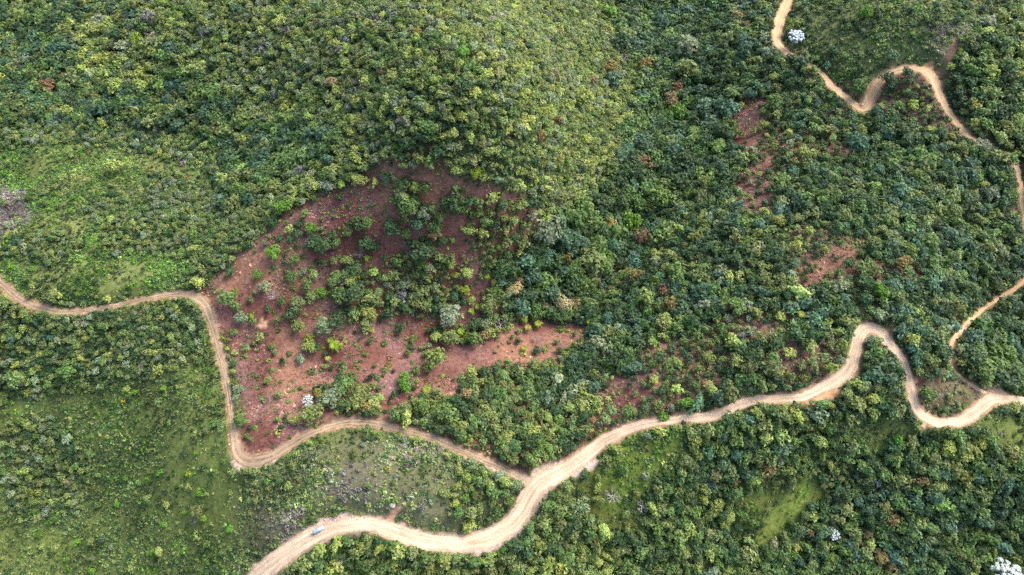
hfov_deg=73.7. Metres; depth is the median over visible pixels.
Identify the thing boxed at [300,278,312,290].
broadleaf tree
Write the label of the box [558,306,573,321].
broadleaf tree
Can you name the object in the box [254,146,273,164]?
broadleaf tree
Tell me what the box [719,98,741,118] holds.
broadleaf tree
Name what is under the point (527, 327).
palm tree
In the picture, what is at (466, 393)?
broadleaf tree
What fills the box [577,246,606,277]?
broadleaf tree
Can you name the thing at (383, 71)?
broadleaf tree
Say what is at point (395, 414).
broadleaf tree
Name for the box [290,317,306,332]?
broadleaf tree
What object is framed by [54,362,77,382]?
broadleaf tree
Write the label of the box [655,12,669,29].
broadleaf tree
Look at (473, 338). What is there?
broadleaf tree
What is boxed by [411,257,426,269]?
broadleaf tree
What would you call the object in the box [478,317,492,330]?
broadleaf tree
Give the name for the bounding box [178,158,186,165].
shrub
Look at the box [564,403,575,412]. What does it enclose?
broadleaf tree
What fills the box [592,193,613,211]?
broadleaf tree
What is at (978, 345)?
broadleaf tree
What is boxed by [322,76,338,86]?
broadleaf tree
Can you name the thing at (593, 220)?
broadleaf tree
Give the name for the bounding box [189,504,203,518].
broadleaf tree
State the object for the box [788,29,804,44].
silver tree
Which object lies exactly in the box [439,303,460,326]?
broadleaf tree
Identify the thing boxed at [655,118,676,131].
broadleaf tree
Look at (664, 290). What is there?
broadleaf tree
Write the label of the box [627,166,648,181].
broadleaf tree
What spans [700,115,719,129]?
broadleaf tree
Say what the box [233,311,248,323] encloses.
broadleaf tree
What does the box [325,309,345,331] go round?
broadleaf tree
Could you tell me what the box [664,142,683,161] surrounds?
broadleaf tree
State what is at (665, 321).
broadleaf tree
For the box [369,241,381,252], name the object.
broadleaf tree
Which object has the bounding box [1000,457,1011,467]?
broadleaf tree
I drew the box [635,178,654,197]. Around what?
broadleaf tree
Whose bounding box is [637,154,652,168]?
broadleaf tree
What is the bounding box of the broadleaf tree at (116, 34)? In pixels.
[109,26,122,41]
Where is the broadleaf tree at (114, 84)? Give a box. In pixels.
[107,77,121,94]
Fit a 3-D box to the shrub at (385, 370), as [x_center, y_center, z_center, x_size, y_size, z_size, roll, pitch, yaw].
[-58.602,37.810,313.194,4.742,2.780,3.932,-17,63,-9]
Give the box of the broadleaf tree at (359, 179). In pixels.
[351,173,368,185]
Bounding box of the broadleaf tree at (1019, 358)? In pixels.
[1012,352,1023,367]
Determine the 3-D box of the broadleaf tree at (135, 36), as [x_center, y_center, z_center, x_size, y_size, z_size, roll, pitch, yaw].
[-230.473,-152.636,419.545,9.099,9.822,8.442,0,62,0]
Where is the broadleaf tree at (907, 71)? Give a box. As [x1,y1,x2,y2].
[902,66,912,76]
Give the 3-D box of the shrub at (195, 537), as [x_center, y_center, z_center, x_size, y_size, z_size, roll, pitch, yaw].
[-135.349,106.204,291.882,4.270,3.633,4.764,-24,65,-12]
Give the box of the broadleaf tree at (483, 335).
[478,331,487,340]
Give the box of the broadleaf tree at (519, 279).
[516,277,524,282]
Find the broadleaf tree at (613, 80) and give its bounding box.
[604,70,622,87]
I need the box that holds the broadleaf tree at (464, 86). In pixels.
[452,79,475,96]
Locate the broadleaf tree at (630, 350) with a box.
[623,346,636,358]
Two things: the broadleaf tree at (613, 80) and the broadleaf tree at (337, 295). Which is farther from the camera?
the broadleaf tree at (613, 80)
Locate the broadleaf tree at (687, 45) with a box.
[674,34,699,55]
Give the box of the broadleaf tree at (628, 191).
[618,185,635,203]
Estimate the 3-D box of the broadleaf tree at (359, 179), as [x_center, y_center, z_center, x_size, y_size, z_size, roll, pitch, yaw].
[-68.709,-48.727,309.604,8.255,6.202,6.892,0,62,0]
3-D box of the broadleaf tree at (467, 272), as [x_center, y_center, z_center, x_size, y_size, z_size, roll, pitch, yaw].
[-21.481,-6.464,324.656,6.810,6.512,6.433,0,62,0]
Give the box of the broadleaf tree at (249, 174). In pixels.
[242,167,256,180]
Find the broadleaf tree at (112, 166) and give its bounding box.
[102,159,122,172]
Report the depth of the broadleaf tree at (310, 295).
311.67 m
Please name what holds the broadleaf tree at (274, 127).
on the ground at (776, 518)
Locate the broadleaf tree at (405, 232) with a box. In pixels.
[401,227,411,238]
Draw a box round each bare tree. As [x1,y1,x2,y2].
[264,290,279,299]
[493,319,505,328]
[604,485,622,502]
[637,500,648,513]
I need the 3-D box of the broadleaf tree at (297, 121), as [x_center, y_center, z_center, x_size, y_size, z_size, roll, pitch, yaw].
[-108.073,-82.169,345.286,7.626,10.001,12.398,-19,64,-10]
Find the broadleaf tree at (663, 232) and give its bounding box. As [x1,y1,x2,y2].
[649,219,675,243]
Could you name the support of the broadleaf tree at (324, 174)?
on the ground at (776, 518)
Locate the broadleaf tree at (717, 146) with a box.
[707,138,725,154]
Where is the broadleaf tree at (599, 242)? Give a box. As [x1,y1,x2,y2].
[589,234,608,253]
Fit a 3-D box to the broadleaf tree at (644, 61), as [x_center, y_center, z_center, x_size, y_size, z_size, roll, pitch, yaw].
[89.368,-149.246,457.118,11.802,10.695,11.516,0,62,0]
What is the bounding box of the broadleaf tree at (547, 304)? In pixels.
[541,301,550,307]
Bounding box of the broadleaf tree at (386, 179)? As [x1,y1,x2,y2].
[379,172,391,185]
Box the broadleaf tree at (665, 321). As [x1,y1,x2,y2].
[655,312,672,331]
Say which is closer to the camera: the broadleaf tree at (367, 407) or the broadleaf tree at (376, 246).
the broadleaf tree at (367, 407)
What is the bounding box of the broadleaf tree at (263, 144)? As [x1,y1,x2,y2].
[256,136,276,152]
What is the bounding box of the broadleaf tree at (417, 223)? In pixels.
[408,217,427,229]
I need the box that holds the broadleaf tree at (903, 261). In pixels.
[893,255,912,269]
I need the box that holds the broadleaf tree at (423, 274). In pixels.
[418,268,426,278]
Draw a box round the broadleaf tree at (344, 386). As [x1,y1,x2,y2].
[332,375,353,398]
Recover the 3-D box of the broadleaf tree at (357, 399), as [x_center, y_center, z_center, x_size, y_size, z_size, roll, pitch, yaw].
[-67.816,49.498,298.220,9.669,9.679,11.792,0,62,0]
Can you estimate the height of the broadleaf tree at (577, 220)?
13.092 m
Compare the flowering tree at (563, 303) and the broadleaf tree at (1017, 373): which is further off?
the flowering tree at (563, 303)
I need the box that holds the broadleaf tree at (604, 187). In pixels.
[596,179,614,198]
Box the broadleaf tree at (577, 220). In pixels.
[567,208,587,227]
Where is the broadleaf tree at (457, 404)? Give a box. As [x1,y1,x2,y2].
[449,393,466,411]
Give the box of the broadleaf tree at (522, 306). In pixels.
[514,297,530,317]
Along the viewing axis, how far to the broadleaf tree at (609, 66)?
439.18 m
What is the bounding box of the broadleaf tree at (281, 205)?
[272,200,292,213]
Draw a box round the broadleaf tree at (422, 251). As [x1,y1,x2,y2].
[411,240,437,260]
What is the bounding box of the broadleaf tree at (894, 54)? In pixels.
[885,49,899,61]
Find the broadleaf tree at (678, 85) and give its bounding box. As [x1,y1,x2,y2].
[672,78,684,91]
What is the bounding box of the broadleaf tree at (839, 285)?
[828,276,849,292]
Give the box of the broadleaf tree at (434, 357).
[423,347,447,371]
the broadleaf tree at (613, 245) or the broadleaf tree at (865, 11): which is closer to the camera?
the broadleaf tree at (613, 245)
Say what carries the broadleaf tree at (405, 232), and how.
on the ground at (776, 518)
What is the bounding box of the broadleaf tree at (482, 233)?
[477,227,488,238]
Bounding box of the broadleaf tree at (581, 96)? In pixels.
[573,85,594,107]
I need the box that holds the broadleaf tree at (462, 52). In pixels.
[455,45,469,59]
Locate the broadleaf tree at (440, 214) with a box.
[434,208,446,222]
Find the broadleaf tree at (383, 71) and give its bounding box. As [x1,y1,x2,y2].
[377,69,385,75]
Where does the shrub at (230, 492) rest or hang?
on the ground at (776, 518)
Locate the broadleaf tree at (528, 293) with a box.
[518,285,538,303]
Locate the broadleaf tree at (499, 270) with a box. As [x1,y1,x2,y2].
[493,257,510,279]
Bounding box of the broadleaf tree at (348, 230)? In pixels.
[342,225,352,236]
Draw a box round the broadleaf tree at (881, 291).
[872,282,890,300]
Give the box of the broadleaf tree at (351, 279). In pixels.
[345,272,359,286]
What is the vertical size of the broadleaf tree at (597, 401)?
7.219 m
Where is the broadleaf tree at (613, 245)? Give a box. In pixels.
[605,237,622,254]
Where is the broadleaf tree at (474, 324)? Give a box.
[467,317,482,329]
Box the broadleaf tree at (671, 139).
[660,134,678,147]
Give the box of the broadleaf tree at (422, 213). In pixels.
[416,207,428,218]
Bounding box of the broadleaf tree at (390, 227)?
[384,218,400,237]
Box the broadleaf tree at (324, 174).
[319,167,330,180]
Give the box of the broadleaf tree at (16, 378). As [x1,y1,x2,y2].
[2,370,26,389]
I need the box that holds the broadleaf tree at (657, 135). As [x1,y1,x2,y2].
[651,128,666,145]
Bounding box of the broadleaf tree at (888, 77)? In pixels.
[878,71,898,85]
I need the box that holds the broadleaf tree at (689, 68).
[673,59,701,80]
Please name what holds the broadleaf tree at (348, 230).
on the ground at (776, 518)
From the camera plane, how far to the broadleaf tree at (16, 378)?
319.11 m
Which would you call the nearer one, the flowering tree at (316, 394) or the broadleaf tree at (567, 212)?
the flowering tree at (316, 394)
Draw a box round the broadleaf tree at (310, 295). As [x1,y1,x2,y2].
[305,290,318,303]
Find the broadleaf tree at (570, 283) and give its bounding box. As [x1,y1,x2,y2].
[561,275,582,291]
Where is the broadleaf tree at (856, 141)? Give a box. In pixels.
[845,131,869,152]
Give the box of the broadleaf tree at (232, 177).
[226,169,243,185]
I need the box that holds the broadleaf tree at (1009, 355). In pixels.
[1001,344,1018,363]
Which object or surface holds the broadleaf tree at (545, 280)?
on the ground at (776, 518)
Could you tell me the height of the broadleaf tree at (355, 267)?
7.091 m
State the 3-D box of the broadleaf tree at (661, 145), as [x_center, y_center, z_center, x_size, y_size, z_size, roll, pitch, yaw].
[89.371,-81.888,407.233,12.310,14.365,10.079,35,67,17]
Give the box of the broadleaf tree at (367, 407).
[360,402,372,411]
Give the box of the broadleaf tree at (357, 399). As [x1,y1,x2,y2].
[346,387,366,412]
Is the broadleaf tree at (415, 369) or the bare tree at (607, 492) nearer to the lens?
the bare tree at (607, 492)
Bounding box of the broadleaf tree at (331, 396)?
[316,384,341,408]
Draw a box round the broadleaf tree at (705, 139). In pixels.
[696,133,715,148]
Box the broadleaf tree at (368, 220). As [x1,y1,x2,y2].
[361,214,372,229]
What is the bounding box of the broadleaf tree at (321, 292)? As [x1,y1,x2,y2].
[313,287,328,297]
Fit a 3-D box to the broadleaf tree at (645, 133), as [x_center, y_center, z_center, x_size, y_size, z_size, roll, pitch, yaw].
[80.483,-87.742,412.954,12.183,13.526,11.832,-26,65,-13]
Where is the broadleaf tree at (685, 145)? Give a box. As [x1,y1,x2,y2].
[674,136,693,155]
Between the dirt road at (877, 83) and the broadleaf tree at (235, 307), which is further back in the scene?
the dirt road at (877, 83)
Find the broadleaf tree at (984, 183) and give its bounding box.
[979,180,989,186]
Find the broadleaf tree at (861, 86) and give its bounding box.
[852,76,869,94]
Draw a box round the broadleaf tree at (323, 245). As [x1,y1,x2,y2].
[313,237,330,254]
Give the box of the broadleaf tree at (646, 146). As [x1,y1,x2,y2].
[634,138,656,157]
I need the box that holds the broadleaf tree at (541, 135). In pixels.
[536,129,546,140]
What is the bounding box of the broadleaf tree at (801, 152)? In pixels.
[797,147,809,158]
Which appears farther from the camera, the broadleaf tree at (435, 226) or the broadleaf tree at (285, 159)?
the broadleaf tree at (285, 159)
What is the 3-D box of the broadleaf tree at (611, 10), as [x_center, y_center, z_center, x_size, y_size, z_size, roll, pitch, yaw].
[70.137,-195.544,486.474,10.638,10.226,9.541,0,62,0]
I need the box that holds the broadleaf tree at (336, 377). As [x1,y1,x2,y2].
[332,373,347,383]
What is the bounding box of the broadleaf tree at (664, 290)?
[658,284,668,296]
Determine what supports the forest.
on the ground at (776, 518)
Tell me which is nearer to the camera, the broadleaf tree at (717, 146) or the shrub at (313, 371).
the shrub at (313, 371)
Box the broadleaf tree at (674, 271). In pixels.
[666,261,687,286]
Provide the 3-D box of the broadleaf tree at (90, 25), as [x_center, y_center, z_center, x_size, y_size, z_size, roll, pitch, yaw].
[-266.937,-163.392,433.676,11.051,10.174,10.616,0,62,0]
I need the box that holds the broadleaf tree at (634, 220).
[622,211,642,229]
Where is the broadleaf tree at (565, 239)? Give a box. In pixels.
[554,227,573,249]
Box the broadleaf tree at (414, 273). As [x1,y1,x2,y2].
[409,267,420,279]
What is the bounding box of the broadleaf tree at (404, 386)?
[398,382,410,393]
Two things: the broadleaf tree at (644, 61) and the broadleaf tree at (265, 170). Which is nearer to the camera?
the broadleaf tree at (265, 170)
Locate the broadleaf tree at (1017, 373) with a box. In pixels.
[1007,362,1023,382]
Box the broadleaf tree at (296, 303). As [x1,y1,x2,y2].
[290,295,305,310]
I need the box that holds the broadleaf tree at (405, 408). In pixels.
[397,401,411,417]
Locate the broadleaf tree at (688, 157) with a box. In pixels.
[677,150,698,168]
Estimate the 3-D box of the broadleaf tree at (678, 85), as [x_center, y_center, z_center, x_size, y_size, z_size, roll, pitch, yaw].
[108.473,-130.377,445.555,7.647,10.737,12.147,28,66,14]
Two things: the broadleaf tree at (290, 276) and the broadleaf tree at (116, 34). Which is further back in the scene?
the broadleaf tree at (116, 34)
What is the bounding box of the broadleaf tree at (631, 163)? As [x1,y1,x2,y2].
[621,155,643,170]
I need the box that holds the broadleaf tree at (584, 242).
[574,235,591,249]
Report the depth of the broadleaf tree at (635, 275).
348.46 m
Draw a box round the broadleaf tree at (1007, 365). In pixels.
[994,358,1011,375]
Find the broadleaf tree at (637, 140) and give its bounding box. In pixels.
[628,133,649,148]
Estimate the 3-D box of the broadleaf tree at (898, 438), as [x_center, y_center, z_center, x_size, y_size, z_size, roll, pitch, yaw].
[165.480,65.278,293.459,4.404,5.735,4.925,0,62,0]
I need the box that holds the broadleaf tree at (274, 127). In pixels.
[270,121,282,137]
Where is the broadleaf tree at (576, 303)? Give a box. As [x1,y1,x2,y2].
[570,297,581,307]
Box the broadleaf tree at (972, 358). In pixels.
[961,347,983,368]
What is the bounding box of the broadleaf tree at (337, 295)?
[328,286,348,304]
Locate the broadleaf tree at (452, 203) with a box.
[439,191,464,214]
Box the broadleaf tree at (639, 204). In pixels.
[630,191,646,212]
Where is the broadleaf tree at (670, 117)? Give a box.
[658,110,673,123]
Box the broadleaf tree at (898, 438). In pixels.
[893,433,902,444]
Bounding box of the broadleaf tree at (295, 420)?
[288,415,301,424]
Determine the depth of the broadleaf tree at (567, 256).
348.38 m
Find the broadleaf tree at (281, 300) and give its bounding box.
[277,296,286,305]
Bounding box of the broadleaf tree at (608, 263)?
[597,251,613,273]
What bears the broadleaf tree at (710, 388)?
on the ground at (776, 518)
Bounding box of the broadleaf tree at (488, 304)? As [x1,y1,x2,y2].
[480,293,499,316]
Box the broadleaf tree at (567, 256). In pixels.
[563,252,572,261]
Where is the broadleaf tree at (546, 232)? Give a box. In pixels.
[532,215,562,244]
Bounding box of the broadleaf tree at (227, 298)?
[215,290,236,305]
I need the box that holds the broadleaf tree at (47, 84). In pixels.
[38,78,55,92]
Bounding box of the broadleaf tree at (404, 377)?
[397,371,413,384]
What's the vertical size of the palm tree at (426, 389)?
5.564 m
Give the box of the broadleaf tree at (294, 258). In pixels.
[288,253,300,264]
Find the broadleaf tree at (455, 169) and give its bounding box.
[449,164,462,174]
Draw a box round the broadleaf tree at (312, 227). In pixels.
[305,222,318,233]
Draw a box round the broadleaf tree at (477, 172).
[471,166,484,179]
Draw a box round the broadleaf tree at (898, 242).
[891,236,900,245]
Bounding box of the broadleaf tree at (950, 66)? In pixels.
[946,62,955,71]
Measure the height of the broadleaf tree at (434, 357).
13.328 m
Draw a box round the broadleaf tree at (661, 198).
[647,185,676,206]
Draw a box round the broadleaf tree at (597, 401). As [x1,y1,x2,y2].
[591,395,603,406]
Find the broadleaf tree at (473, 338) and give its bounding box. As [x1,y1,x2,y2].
[464,331,482,345]
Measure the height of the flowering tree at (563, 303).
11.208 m
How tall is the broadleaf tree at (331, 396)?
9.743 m
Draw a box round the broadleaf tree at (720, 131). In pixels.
[711,121,733,138]
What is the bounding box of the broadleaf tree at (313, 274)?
[308,269,318,279]
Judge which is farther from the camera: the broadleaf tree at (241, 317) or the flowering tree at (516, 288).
the flowering tree at (516, 288)
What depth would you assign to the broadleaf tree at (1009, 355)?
310.42 m
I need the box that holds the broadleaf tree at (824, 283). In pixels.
[817,279,831,289]
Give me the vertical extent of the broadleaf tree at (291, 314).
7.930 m
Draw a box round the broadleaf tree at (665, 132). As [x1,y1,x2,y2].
[659,128,674,138]
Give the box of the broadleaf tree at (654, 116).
[650,113,659,123]
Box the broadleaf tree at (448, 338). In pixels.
[439,330,459,346]
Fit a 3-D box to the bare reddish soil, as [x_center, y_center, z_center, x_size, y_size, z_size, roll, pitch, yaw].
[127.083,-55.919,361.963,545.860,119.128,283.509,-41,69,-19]
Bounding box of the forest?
[0,0,1023,574]
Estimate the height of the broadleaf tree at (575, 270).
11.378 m
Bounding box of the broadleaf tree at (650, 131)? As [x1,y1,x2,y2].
[646,124,662,138]
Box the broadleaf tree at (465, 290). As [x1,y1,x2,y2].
[460,285,469,295]
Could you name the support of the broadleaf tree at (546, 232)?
on the ground at (776, 518)
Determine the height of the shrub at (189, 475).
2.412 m
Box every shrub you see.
[14,515,23,522]
[34,488,41,495]
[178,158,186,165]
[185,469,191,476]
[190,530,199,540]
[226,489,232,496]
[230,349,238,355]
[274,429,282,435]
[307,367,315,375]
[379,366,388,372]
[462,492,469,501]
[641,472,649,480]
[659,410,669,421]
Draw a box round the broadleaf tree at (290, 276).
[285,270,296,281]
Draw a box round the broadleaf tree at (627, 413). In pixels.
[620,404,635,417]
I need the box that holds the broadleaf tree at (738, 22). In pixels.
[733,19,741,26]
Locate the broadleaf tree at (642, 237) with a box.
[632,227,649,242]
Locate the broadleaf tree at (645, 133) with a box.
[640,130,654,143]
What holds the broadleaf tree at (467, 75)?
on the ground at (776, 518)
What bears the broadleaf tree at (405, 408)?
on the ground at (776, 518)
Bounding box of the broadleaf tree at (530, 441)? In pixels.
[520,433,538,451]
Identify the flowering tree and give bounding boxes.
[313,387,321,399]
[478,138,486,147]
[504,286,513,294]
[509,281,523,294]
[550,293,573,311]
[588,73,598,85]
[665,91,679,107]
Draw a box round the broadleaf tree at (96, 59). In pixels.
[90,54,104,63]
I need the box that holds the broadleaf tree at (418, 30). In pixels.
[412,27,421,34]
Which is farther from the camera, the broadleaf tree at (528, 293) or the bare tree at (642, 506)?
the broadleaf tree at (528, 293)
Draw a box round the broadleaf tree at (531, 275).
[523,266,541,283]
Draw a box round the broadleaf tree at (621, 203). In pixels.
[614,193,631,210]
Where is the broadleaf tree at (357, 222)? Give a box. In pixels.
[346,215,366,230]
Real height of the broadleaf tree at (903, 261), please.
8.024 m
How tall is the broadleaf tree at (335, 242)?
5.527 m
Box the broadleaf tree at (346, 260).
[340,255,353,263]
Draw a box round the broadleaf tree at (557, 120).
[553,116,562,123]
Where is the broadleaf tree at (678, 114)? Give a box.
[669,103,687,120]
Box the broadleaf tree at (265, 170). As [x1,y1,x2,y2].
[256,160,273,177]
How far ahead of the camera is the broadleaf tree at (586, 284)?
345.95 m
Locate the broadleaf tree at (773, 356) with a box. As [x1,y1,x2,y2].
[765,350,781,365]
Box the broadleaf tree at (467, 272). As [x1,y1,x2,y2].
[460,268,473,278]
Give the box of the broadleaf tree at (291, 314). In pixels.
[280,306,303,319]
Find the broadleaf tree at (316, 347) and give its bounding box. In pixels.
[309,341,320,353]
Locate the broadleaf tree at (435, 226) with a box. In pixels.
[427,219,441,233]
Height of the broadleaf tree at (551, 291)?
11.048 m
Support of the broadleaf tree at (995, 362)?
on the ground at (776, 518)
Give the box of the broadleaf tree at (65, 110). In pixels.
[59,103,72,115]
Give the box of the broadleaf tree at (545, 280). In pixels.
[535,270,554,287]
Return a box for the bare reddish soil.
[201,1,1023,471]
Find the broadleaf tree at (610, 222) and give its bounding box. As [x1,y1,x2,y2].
[600,216,617,232]
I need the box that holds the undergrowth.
[0,0,1023,574]
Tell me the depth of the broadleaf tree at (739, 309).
308.16 m
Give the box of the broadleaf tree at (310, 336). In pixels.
[305,333,315,340]
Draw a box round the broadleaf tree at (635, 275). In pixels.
[625,267,643,280]
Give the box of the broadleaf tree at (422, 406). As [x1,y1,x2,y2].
[413,397,429,415]
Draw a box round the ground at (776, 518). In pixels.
[0,0,1023,574]
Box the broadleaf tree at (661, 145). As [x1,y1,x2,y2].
[654,140,670,154]
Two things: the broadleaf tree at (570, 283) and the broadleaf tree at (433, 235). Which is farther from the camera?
the broadleaf tree at (570, 283)
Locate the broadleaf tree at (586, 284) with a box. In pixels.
[573,272,596,294]
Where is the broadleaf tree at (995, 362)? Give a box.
[982,356,1004,371]
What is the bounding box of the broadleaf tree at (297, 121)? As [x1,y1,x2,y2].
[289,112,303,130]
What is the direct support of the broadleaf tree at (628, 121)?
on the ground at (776, 518)
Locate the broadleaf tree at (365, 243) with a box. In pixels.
[359,235,373,250]
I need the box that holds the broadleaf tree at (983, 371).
[973,358,996,383]
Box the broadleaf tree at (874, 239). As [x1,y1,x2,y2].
[866,236,882,247]
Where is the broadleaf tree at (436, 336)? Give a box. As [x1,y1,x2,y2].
[430,331,441,341]
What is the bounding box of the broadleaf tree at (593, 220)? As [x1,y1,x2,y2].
[583,210,606,229]
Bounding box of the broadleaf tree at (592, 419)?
[589,416,595,423]
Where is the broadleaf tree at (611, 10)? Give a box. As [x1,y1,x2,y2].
[603,6,617,17]
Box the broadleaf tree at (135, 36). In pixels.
[130,30,143,43]
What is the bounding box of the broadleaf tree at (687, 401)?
[678,397,693,407]
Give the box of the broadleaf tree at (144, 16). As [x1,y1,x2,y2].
[139,10,155,22]
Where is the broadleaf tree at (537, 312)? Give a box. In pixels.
[528,303,544,320]
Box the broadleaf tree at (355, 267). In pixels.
[345,259,361,275]
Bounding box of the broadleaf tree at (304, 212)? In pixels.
[300,208,309,217]
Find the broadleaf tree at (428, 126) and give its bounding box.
[416,119,435,133]
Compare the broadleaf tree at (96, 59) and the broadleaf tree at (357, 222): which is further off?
the broadleaf tree at (96, 59)
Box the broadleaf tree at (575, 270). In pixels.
[566,259,585,277]
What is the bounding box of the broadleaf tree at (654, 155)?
[645,146,665,162]
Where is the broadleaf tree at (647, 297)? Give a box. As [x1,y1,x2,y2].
[635,287,654,305]
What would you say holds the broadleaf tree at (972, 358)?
on the ground at (776, 518)
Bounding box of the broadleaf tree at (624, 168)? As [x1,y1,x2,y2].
[617,163,633,178]
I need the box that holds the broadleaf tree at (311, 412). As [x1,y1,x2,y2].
[296,403,323,425]
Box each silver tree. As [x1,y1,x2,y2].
[301,394,312,405]
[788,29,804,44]
[829,528,839,540]
[874,479,881,487]
[990,557,1022,574]
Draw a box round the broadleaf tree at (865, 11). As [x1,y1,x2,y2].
[859,4,872,18]
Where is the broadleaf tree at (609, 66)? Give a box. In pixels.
[601,60,619,72]
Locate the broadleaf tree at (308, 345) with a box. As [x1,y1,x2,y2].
[301,338,314,352]
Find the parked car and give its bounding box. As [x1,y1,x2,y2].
[312,525,323,534]
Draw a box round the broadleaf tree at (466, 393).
[461,388,471,401]
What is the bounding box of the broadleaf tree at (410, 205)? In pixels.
[396,194,419,216]
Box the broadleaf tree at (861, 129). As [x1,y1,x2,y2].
[856,123,866,133]
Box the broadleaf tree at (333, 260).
[330,256,338,264]
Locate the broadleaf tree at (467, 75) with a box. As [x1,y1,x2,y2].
[461,71,473,80]
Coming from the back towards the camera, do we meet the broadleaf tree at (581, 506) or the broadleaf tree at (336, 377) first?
the broadleaf tree at (336, 377)
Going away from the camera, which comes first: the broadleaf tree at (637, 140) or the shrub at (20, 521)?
the shrub at (20, 521)
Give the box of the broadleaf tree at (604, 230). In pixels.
[590,223,610,239]
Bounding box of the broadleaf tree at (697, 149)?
[689,144,707,156]
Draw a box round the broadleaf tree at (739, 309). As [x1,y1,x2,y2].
[730,301,747,317]
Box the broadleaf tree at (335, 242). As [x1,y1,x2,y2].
[332,238,340,248]
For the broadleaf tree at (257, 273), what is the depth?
310.73 m
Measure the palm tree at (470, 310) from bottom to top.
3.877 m
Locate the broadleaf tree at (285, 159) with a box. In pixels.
[277,150,294,169]
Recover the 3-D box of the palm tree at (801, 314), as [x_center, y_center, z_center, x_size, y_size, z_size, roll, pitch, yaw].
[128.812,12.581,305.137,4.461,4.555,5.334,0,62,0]
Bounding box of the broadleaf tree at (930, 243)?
[918,232,939,253]
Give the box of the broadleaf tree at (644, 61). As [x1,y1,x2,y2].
[637,57,653,68]
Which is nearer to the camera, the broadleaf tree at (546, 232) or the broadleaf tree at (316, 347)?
the broadleaf tree at (316, 347)
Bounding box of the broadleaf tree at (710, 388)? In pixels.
[706,380,718,396]
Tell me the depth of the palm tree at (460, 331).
325.99 m
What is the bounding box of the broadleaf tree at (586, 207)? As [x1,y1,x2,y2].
[571,194,593,218]
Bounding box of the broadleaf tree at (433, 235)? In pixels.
[427,229,441,240]
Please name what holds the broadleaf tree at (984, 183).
on the ground at (776, 518)
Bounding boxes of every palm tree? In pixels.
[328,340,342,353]
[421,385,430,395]
[457,327,464,336]
[467,308,474,315]
[483,273,490,280]
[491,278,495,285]
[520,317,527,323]
[520,345,526,352]
[523,324,530,332]
[532,319,542,328]
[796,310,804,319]
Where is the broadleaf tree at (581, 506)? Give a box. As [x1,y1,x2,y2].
[571,496,590,516]
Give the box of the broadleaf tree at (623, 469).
[618,464,628,475]
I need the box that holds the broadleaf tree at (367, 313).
[361,306,377,319]
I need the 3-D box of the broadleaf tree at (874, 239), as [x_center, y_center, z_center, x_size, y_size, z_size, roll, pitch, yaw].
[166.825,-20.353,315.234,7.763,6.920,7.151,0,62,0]
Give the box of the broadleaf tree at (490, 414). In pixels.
[482,404,498,423]
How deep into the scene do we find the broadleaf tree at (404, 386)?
303.91 m
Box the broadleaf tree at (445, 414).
[433,402,459,424]
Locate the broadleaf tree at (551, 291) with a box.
[543,284,560,301]
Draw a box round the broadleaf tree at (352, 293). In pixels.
[341,279,364,303]
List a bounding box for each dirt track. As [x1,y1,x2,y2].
[0,276,529,483]
[949,279,1023,393]
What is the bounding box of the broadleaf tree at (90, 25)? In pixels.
[81,21,97,35]
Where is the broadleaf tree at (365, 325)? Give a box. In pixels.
[360,318,371,334]
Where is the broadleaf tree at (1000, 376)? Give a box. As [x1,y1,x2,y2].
[993,368,1012,388]
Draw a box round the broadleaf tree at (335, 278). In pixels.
[327,270,344,287]
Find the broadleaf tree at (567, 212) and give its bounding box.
[559,205,577,223]
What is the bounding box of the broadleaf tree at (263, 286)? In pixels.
[257,280,271,292]
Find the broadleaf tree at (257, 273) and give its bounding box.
[252,269,262,278]
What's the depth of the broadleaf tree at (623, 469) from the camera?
290.63 m
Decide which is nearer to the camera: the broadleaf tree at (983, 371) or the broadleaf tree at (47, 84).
the broadleaf tree at (983, 371)
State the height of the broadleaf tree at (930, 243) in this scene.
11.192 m
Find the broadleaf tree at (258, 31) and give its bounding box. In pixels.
[256,26,264,35]
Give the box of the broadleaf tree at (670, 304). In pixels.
[661,295,678,310]
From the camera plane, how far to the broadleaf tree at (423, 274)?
320.28 m
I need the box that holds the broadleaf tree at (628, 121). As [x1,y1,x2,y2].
[622,112,641,128]
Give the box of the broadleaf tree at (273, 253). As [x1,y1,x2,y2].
[264,244,280,260]
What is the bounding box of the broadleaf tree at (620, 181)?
[612,172,628,190]
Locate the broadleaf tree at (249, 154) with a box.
[243,147,258,165]
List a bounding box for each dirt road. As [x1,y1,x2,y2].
[249,322,1023,574]
[771,0,1023,228]
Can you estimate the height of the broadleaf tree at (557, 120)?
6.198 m
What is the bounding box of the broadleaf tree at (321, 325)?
[315,316,331,335]
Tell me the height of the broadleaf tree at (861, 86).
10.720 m
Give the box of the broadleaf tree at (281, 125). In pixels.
[278,122,287,136]
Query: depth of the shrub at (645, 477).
293.96 m
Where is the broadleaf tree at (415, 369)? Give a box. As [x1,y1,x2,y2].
[412,365,419,374]
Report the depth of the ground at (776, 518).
311.04 m
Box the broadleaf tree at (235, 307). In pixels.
[230,301,241,311]
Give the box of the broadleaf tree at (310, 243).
[302,232,321,249]
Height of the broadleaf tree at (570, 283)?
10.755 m
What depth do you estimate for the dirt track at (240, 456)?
295.07 m
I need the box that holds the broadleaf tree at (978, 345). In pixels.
[972,341,986,358]
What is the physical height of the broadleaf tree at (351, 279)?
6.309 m
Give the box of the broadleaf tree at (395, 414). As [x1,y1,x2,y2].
[388,408,399,421]
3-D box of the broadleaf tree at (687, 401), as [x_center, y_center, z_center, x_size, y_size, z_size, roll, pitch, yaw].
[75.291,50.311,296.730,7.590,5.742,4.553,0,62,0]
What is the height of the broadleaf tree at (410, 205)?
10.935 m

